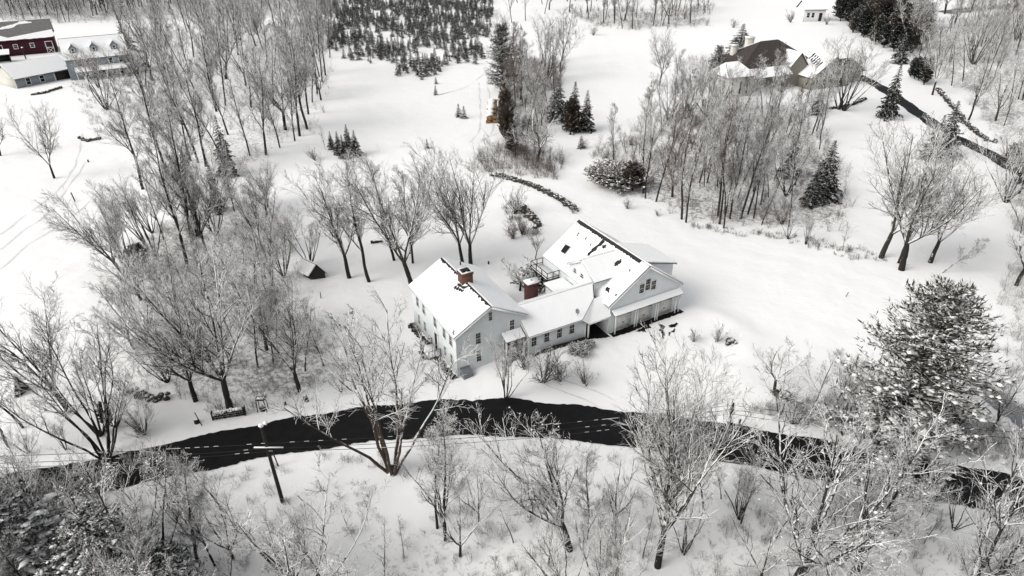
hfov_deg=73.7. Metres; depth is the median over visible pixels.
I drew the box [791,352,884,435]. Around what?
bare tree
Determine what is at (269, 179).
bare tree
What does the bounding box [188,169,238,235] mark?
bare tree
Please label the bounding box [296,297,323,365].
bare tree
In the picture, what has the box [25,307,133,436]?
bare tree
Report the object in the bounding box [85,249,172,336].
bare tree
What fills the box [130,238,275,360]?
bare tree
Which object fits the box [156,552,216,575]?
bare tree
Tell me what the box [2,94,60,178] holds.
bare tree
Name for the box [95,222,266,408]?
bare tree
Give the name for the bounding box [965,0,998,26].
bare tree
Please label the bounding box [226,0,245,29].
bare tree
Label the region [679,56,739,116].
bare tree
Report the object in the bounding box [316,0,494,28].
tree farm
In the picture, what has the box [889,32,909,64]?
spruce tree
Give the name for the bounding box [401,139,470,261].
bare tree
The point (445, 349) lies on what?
window
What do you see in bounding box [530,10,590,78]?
bare tree
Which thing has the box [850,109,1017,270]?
bare tree
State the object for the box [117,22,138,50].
spruce tree
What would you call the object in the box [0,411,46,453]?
bare tree
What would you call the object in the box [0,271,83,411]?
bare tree
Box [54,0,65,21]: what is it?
bare tree
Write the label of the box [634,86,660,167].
bare tree
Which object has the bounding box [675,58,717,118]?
bare tree
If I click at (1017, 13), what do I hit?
bare tree
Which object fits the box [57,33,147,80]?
house
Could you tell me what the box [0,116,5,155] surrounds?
bare tree
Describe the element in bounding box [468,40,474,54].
christmas tree
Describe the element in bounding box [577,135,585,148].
christmas tree
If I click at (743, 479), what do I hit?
bare tree
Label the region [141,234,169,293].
bare tree
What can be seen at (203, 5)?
bare tree
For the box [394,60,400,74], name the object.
christmas tree
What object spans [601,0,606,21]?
bare tree
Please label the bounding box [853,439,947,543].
bare tree
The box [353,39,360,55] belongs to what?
christmas tree
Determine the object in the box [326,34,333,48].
christmas tree
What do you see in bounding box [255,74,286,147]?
bare tree
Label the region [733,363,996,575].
bare tree
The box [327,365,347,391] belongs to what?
bare tree
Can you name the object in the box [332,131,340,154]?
spruce tree
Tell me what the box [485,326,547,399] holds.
bare tree
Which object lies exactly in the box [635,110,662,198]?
bare tree
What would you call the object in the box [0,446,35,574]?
bare tree
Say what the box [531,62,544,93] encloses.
bare tree
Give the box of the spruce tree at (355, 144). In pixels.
[351,130,361,155]
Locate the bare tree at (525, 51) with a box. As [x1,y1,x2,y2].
[517,38,533,99]
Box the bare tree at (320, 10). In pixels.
[309,0,324,20]
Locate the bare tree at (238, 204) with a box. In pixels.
[213,160,269,252]
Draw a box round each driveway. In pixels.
[861,75,1023,175]
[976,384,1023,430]
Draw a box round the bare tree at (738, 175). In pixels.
[725,101,762,218]
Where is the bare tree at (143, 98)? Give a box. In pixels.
[111,40,170,172]
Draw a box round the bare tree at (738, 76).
[701,56,746,105]
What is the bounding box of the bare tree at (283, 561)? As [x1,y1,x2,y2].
[252,501,331,575]
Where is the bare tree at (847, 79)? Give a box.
[820,46,888,109]
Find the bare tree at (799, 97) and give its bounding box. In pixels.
[788,76,811,136]
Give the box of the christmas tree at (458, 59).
[455,51,460,63]
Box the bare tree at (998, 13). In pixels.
[985,0,1004,41]
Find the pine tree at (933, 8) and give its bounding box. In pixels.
[922,2,939,28]
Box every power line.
[0,449,259,463]
[5,443,264,455]
[5,451,266,467]
[266,405,730,443]
[268,413,728,451]
[291,409,730,447]
[735,405,1023,432]
[735,414,1016,443]
[737,410,1023,438]
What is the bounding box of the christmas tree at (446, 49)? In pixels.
[444,44,449,56]
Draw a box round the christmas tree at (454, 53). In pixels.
[450,43,459,58]
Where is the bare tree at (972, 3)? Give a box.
[964,0,980,25]
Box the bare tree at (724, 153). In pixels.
[708,104,743,223]
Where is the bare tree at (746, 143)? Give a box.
[740,120,753,176]
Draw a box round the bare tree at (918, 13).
[895,0,937,52]
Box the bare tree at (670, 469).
[610,320,778,569]
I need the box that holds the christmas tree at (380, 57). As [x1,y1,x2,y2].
[377,47,382,59]
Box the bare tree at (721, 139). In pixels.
[710,121,743,228]
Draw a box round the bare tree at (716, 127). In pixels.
[694,101,730,181]
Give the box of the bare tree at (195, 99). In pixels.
[170,57,212,166]
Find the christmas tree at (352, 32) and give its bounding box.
[349,24,354,38]
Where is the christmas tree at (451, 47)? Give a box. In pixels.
[449,38,456,51]
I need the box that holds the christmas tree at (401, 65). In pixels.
[399,54,404,67]
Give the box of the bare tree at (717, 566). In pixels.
[687,546,768,575]
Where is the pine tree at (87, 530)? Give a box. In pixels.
[30,497,175,575]
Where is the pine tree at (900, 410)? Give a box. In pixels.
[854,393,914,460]
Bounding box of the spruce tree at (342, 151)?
[336,135,349,159]
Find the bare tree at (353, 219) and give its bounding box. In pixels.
[322,145,371,281]
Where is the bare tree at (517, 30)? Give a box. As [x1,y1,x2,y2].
[513,21,526,66]
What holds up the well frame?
on the ground at (760, 292)
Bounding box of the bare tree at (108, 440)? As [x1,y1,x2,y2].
[0,305,147,460]
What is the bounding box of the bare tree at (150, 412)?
[105,379,157,434]
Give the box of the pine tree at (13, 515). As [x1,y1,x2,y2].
[0,478,85,575]
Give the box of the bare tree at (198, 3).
[188,0,212,49]
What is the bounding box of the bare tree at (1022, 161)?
[1013,132,1023,193]
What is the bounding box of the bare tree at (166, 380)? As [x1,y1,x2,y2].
[112,305,195,382]
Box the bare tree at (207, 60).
[192,35,223,94]
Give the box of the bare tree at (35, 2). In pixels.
[30,0,40,18]
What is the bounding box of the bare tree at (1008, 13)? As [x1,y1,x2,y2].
[997,0,1018,50]
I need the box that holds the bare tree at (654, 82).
[638,79,656,125]
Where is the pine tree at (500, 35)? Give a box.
[483,22,519,88]
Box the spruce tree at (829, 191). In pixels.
[805,140,843,205]
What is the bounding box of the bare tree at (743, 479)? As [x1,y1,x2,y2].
[707,446,764,519]
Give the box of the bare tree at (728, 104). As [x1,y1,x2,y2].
[703,92,748,215]
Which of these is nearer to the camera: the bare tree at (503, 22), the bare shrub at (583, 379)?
the bare shrub at (583, 379)
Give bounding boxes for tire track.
[0,134,83,234]
[0,182,105,268]
[1,162,85,248]
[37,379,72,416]
[90,278,108,330]
[469,83,481,142]
[477,81,493,143]
[533,379,600,407]
[544,373,626,405]
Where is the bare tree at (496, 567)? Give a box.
[480,553,512,575]
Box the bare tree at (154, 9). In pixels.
[144,0,164,26]
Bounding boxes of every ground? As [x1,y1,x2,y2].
[0,0,1023,575]
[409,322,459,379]
[504,349,530,361]
[531,337,586,355]
[585,323,609,338]
[609,309,683,336]
[637,325,650,331]
[659,324,664,338]
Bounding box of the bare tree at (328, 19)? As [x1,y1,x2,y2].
[322,0,334,56]
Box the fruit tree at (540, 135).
[511,105,560,160]
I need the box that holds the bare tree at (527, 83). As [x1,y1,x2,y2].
[519,62,533,109]
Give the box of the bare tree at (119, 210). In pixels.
[81,196,131,263]
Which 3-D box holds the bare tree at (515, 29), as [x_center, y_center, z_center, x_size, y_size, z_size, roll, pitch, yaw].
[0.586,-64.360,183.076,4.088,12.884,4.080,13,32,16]
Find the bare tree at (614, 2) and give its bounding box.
[611,0,618,22]
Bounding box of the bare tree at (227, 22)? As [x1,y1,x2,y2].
[216,0,234,53]
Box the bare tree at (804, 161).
[771,123,822,196]
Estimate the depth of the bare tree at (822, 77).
135.66 m
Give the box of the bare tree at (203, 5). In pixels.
[198,0,212,33]
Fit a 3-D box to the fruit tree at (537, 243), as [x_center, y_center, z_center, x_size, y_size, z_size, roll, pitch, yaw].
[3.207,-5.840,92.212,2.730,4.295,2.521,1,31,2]
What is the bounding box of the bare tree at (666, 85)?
[650,66,694,120]
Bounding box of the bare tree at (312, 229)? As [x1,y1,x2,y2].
[270,205,325,261]
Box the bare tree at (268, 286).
[216,250,299,321]
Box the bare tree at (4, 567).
[0,529,28,575]
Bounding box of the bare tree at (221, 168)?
[213,148,234,211]
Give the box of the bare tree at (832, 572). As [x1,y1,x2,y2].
[828,558,858,575]
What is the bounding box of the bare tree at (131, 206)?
[84,168,175,254]
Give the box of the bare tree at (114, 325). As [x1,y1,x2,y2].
[90,284,141,349]
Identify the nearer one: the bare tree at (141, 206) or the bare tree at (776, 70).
the bare tree at (141, 206)
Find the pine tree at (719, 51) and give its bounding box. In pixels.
[706,44,726,77]
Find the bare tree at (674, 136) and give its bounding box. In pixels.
[655,98,690,201]
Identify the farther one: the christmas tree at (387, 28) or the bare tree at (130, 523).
the christmas tree at (387, 28)
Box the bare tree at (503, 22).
[492,9,517,59]
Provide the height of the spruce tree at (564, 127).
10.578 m
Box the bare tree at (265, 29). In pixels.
[256,9,272,61]
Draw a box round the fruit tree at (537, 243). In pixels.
[527,229,544,258]
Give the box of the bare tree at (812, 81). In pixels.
[804,58,821,114]
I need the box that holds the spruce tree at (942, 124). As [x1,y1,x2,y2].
[916,115,948,161]
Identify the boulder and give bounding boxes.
[725,337,736,345]
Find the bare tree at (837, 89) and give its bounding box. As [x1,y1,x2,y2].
[816,76,841,129]
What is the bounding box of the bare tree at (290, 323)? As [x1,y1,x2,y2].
[215,242,321,392]
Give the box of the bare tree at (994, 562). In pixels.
[944,492,1023,575]
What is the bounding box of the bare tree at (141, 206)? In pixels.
[110,176,167,232]
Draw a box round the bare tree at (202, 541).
[164,473,215,566]
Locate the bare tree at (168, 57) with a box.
[153,41,196,160]
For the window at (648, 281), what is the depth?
77.13 m
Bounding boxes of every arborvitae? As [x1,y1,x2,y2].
[832,0,839,13]
[833,0,849,20]
[843,0,860,24]
[849,8,861,32]
[855,8,871,34]
[857,10,874,37]
[867,14,886,43]
[874,0,895,23]
[878,23,893,47]
[886,25,904,50]
[888,3,903,22]
[894,27,913,51]
[907,57,916,76]
[910,56,922,78]
[912,57,927,80]
[919,63,935,79]
[920,57,935,84]
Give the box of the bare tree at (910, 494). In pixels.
[812,405,964,574]
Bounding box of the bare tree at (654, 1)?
[651,0,662,25]
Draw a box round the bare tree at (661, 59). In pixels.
[648,24,676,85]
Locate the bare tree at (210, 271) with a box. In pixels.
[174,223,246,308]
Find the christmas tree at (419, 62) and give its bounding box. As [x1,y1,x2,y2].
[416,61,424,76]
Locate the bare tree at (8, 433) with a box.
[0,425,43,502]
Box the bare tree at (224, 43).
[207,12,230,103]
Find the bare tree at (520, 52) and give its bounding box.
[515,40,524,70]
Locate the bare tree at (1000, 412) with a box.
[982,356,1023,431]
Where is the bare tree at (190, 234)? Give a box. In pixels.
[181,214,201,250]
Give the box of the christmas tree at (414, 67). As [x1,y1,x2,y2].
[411,57,416,71]
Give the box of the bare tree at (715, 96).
[697,81,725,130]
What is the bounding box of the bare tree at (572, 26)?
[555,4,578,69]
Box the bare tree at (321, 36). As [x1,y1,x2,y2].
[308,5,331,80]
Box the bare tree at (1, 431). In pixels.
[0,384,7,444]
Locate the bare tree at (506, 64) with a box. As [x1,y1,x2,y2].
[500,56,514,93]
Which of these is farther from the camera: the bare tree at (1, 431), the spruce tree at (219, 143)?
the spruce tree at (219, 143)
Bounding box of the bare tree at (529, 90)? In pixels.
[522,63,545,128]
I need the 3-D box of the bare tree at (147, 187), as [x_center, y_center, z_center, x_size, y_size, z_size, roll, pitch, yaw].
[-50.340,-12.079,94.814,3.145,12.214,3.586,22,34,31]
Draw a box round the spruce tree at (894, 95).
[875,63,902,121]
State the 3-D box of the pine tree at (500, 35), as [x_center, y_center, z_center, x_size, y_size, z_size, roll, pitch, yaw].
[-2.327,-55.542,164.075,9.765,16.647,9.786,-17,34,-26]
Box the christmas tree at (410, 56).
[407,50,413,64]
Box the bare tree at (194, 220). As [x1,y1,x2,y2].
[159,144,235,238]
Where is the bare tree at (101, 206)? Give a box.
[96,197,145,286]
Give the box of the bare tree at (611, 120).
[606,103,620,159]
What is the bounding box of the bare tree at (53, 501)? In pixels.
[35,475,92,517]
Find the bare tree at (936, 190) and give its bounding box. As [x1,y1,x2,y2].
[886,164,948,262]
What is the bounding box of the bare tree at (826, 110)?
[814,66,836,149]
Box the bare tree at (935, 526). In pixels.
[924,510,949,542]
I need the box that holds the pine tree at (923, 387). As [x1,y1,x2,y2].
[817,274,1018,481]
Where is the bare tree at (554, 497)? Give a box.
[452,396,587,552]
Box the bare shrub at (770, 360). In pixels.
[751,334,813,403]
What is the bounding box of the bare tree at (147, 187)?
[130,160,163,239]
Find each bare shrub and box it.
[113,405,155,440]
[303,147,316,159]
[499,182,530,213]
[501,222,516,237]
[502,329,527,355]
[511,335,540,369]
[514,209,531,234]
[529,346,573,385]
[547,341,584,381]
[571,355,600,385]
[589,24,597,34]
[622,195,633,208]
[688,327,701,341]
[710,319,731,341]
[730,16,742,27]
[751,334,813,403]
[768,195,793,223]
[785,9,795,21]
[822,13,830,24]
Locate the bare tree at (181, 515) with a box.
[158,454,216,559]
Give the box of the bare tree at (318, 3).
[305,0,326,74]
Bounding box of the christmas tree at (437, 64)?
[434,56,440,70]
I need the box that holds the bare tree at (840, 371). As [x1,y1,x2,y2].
[830,349,881,400]
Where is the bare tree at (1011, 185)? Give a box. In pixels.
[993,175,1022,221]
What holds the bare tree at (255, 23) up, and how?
on the ground at (760, 292)
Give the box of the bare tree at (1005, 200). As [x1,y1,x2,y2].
[967,126,1023,202]
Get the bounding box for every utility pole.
[254,420,283,502]
[722,402,733,443]
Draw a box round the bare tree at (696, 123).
[663,97,705,219]
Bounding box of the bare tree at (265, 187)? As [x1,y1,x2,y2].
[234,162,275,214]
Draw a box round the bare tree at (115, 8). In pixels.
[106,1,126,28]
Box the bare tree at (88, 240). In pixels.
[33,180,129,275]
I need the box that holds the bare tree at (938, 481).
[911,455,962,531]
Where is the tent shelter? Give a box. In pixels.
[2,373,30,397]
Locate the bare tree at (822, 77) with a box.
[811,58,836,133]
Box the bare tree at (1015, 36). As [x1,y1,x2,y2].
[1009,0,1023,40]
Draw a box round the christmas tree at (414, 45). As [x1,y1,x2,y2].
[411,39,417,52]
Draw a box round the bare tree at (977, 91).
[968,42,1001,119]
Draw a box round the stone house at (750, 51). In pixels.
[708,36,866,97]
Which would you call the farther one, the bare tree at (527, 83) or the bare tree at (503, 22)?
the bare tree at (503, 22)
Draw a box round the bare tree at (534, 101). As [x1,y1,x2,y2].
[517,67,546,135]
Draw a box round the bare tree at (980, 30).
[969,8,993,53]
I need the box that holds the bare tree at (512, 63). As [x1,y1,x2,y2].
[505,40,521,105]
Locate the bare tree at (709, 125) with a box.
[702,103,720,171]
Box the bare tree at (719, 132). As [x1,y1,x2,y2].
[705,107,732,166]
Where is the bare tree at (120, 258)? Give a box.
[87,237,161,300]
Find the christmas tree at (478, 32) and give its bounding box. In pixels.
[475,23,481,34]
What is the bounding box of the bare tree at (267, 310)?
[220,269,302,350]
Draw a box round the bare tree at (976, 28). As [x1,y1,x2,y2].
[957,0,1023,64]
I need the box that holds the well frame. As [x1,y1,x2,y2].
[255,396,268,411]
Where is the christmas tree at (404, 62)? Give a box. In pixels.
[402,54,406,71]
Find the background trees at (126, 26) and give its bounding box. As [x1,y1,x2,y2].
[0,0,1023,575]
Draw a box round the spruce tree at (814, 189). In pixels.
[798,166,822,209]
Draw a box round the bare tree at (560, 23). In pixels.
[556,6,569,51]
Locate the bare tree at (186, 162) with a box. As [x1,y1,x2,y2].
[149,85,210,265]
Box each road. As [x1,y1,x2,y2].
[1,398,1023,516]
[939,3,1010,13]
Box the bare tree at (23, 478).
[0,430,101,555]
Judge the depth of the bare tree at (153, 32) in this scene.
155.23 m
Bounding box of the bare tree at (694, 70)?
[679,69,696,109]
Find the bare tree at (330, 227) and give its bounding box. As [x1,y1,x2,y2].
[279,154,363,278]
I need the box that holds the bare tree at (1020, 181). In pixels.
[992,131,1023,184]
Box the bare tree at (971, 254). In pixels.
[941,237,990,272]
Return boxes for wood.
[4,0,1014,21]
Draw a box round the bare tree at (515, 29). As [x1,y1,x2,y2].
[508,23,518,61]
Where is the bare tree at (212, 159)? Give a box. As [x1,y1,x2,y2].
[186,136,249,214]
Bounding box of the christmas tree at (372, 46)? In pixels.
[370,38,375,51]
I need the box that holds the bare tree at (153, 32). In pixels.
[140,11,169,95]
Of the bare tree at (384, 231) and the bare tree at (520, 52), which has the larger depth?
the bare tree at (520, 52)
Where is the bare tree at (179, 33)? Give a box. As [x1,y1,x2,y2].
[168,7,189,70]
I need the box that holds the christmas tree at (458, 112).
[455,104,461,117]
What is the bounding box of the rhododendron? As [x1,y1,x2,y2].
[582,157,652,193]
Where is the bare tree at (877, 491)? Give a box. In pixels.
[820,434,913,575]
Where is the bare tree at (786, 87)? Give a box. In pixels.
[776,58,795,115]
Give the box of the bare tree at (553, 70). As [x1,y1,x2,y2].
[546,51,557,92]
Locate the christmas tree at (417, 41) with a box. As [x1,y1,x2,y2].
[415,31,421,46]
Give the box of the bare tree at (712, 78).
[704,67,723,114]
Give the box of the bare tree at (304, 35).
[283,14,317,113]
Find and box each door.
[44,41,54,52]
[55,70,69,80]
[433,328,438,351]
[503,339,511,355]
[613,312,631,331]
[635,304,652,323]
[656,297,672,315]
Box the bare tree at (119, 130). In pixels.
[86,62,144,189]
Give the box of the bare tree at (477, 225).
[403,128,516,264]
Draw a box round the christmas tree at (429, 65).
[427,58,431,70]
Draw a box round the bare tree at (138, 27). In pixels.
[129,2,153,69]
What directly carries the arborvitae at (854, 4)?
on the ground at (760, 292)
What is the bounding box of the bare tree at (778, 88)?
[762,74,786,146]
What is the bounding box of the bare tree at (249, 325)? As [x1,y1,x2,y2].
[228,275,270,367]
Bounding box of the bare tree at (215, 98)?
[191,60,228,134]
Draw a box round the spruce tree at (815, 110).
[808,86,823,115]
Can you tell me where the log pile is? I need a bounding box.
[486,98,497,122]
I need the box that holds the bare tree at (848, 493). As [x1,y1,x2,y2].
[833,469,859,519]
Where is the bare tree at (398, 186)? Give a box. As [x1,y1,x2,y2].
[387,164,429,263]
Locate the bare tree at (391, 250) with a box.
[354,153,403,260]
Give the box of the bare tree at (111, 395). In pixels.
[59,357,137,427]
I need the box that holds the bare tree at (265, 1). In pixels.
[261,0,275,25]
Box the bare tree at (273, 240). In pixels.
[239,219,285,285]
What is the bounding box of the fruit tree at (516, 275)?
[499,255,537,290]
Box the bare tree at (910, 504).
[893,484,919,536]
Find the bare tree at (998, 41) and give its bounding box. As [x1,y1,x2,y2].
[988,18,1012,73]
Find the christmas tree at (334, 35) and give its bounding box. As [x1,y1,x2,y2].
[333,26,341,40]
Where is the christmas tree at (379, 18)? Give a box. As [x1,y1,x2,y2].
[377,17,385,30]
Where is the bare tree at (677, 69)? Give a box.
[670,49,686,116]
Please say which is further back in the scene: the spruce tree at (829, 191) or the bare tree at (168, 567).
the spruce tree at (829, 191)
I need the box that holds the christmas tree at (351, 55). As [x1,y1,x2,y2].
[348,48,353,60]
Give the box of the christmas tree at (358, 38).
[356,30,360,41]
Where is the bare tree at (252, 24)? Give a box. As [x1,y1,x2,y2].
[227,0,270,45]
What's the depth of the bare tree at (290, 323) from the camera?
63.47 m
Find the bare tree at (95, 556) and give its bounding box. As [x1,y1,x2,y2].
[58,514,160,575]
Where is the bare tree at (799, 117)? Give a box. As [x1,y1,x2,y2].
[793,99,806,138]
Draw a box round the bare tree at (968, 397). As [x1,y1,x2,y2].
[946,335,1023,425]
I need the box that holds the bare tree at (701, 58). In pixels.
[695,57,703,99]
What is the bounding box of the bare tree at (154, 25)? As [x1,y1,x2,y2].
[128,7,177,61]
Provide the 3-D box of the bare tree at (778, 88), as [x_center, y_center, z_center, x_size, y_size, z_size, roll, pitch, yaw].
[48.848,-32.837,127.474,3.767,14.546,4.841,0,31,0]
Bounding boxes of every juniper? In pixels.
[95,401,113,426]
[123,242,152,274]
[497,89,514,117]
[497,105,512,137]
[503,134,516,153]
[507,124,518,147]
[561,97,580,131]
[619,160,645,190]
[863,0,878,22]
[870,0,900,22]
[890,2,920,29]
[907,14,936,48]
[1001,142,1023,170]
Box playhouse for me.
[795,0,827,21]
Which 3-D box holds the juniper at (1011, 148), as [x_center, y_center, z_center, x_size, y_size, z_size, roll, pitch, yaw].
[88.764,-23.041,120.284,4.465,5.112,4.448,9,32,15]
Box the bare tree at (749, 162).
[739,129,765,194]
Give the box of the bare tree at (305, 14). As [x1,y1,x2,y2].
[298,0,317,54]
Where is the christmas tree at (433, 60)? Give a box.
[431,53,436,67]
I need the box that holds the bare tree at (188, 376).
[98,254,223,402]
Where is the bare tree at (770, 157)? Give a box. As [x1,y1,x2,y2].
[744,102,782,214]
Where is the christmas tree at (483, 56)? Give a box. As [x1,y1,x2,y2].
[479,44,485,58]
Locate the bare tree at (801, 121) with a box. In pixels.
[787,96,817,148]
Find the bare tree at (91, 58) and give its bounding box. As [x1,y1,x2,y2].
[71,46,100,87]
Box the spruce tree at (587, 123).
[577,90,596,133]
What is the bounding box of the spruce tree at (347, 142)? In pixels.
[341,124,355,157]
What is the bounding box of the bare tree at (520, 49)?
[517,47,524,83]
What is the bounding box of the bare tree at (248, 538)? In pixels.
[178,457,390,575]
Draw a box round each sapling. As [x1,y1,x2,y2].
[84,392,113,442]
[313,445,324,465]
[746,440,774,486]
[789,458,808,499]
[842,220,851,250]
[863,339,889,380]
[925,485,953,518]
[987,490,1019,524]
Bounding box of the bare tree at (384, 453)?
[249,287,483,476]
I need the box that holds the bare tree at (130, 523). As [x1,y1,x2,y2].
[108,497,164,573]
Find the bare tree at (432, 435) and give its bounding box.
[414,422,457,528]
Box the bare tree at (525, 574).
[519,562,533,575]
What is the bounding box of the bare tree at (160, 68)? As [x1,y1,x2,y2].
[152,48,207,162]
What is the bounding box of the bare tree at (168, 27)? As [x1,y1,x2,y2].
[149,16,172,82]
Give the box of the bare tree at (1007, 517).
[945,379,1023,575]
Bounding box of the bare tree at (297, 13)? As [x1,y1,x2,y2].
[292,0,305,45]
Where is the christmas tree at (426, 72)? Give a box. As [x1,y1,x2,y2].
[423,61,431,76]
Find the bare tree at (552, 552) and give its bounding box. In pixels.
[528,507,643,575]
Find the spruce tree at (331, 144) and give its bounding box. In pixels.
[326,131,334,150]
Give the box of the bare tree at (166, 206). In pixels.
[129,108,202,264]
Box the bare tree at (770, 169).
[750,119,780,218]
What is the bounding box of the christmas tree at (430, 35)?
[428,26,433,38]
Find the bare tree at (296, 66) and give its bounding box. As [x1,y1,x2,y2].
[274,11,310,135]
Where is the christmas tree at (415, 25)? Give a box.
[413,16,419,29]
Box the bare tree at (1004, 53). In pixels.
[993,32,1012,80]
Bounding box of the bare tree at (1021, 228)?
[1006,203,1023,285]
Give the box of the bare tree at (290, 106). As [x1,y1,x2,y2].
[279,57,298,140]
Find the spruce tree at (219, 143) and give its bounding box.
[213,116,240,177]
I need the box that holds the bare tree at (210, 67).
[187,16,226,111]
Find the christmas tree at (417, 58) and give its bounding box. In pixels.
[414,48,421,64]
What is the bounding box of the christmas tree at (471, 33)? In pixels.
[468,22,475,37]
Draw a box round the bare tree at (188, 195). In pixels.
[154,101,231,264]
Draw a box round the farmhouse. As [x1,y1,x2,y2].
[408,220,683,379]
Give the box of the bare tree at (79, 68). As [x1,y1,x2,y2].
[58,44,131,109]
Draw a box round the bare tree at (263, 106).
[244,39,277,154]
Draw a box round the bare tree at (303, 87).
[266,24,327,128]
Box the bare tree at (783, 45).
[773,42,793,109]
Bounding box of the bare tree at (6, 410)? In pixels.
[0,374,23,428]
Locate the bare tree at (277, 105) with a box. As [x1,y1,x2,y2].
[233,36,306,129]
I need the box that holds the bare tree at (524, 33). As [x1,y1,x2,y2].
[519,26,528,55]
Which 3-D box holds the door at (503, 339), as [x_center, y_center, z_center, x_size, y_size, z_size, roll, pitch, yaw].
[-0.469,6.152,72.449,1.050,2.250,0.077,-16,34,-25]
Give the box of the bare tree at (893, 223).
[872,118,967,258]
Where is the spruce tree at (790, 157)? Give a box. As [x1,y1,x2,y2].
[776,131,801,179]
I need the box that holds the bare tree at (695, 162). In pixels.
[673,118,719,222]
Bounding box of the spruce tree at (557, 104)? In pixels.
[545,77,566,123]
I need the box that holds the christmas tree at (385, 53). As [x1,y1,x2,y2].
[383,44,389,56]
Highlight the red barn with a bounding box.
[0,18,57,55]
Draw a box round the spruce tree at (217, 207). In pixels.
[206,161,224,211]
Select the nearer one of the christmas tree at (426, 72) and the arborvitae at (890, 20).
the christmas tree at (426, 72)
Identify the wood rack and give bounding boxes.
[210,405,245,420]
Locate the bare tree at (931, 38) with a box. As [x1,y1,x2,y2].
[921,21,938,56]
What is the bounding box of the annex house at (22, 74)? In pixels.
[0,55,69,88]
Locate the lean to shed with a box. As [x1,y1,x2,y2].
[0,49,11,61]
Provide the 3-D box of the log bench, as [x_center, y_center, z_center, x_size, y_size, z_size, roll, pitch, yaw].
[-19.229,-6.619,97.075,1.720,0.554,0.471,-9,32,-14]
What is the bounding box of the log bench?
[370,240,382,243]
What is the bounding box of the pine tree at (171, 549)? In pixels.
[140,536,209,575]
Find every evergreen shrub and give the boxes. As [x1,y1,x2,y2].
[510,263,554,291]
[566,340,591,357]
[583,339,596,348]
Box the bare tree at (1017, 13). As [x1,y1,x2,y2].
[1009,0,1023,34]
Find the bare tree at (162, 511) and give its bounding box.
[51,444,202,575]
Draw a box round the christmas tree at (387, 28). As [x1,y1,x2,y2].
[383,18,388,30]
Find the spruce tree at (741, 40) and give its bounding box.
[723,24,748,53]
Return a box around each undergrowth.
[0,0,345,23]
[53,486,1023,575]
[58,435,983,568]
[69,69,169,136]
[117,188,342,412]
[123,18,335,170]
[467,138,571,179]
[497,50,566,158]
[502,199,541,239]
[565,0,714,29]
[582,128,652,197]
[627,95,860,232]
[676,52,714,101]
[690,221,907,265]
[745,388,1023,464]
[906,14,1023,142]
[986,172,1023,373]
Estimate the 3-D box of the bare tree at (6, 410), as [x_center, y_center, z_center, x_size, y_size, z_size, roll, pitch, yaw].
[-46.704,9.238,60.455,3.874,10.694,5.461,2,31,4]
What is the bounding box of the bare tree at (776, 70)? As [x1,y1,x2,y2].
[765,48,787,116]
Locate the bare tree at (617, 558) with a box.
[559,473,690,575]
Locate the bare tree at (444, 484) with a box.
[411,397,483,541]
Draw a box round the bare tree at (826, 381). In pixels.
[816,348,845,400]
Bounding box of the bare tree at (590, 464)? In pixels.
[562,441,617,539]
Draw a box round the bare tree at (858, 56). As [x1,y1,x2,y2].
[820,31,897,110]
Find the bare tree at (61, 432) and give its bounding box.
[40,414,66,448]
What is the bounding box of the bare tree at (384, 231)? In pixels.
[332,144,449,283]
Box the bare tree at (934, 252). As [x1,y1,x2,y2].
[914,125,1023,262]
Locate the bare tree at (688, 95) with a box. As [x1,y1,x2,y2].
[674,86,696,144]
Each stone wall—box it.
[31,86,62,94]
[77,136,100,141]
[117,386,170,402]
[490,173,578,211]
[519,204,541,228]
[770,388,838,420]
[823,97,866,108]
[935,87,997,142]
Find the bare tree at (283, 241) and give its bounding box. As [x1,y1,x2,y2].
[235,202,306,277]
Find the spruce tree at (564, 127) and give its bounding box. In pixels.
[561,82,587,134]
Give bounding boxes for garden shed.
[294,257,327,279]
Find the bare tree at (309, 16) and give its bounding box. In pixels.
[298,1,318,92]
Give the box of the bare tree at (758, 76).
[728,54,770,130]
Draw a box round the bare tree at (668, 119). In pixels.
[646,101,674,161]
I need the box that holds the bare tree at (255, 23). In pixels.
[246,0,262,50]
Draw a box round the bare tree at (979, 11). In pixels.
[970,0,987,42]
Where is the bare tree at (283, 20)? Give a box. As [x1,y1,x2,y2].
[271,14,297,92]
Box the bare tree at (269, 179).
[241,158,278,204]
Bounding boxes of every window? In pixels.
[25,77,31,84]
[38,75,45,82]
[433,317,436,328]
[442,327,445,339]
[443,344,446,357]
[449,335,452,347]
[450,353,453,365]
[475,332,480,344]
[476,349,481,362]
[488,311,492,321]
[509,319,514,329]
[531,337,536,346]
[544,332,549,342]
[556,328,562,338]
[569,324,574,334]
[638,283,644,293]
[645,278,650,290]
[650,279,656,290]
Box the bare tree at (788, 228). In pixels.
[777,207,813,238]
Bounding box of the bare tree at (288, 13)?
[272,0,296,98]
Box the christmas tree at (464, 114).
[461,106,467,118]
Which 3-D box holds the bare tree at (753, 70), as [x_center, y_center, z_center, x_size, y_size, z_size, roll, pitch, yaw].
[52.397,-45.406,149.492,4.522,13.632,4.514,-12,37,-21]
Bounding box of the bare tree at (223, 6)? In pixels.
[190,0,253,78]
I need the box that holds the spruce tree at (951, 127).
[923,101,963,159]
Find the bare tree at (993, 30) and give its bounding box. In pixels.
[984,12,1003,59]
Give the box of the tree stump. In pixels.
[193,417,199,424]
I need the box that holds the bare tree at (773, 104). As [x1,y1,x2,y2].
[740,92,789,218]
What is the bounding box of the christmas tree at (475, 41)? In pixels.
[471,34,480,50]
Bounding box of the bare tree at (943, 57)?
[922,22,975,94]
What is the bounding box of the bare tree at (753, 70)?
[741,50,766,108]
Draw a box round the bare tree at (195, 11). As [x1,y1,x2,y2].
[183,0,214,38]

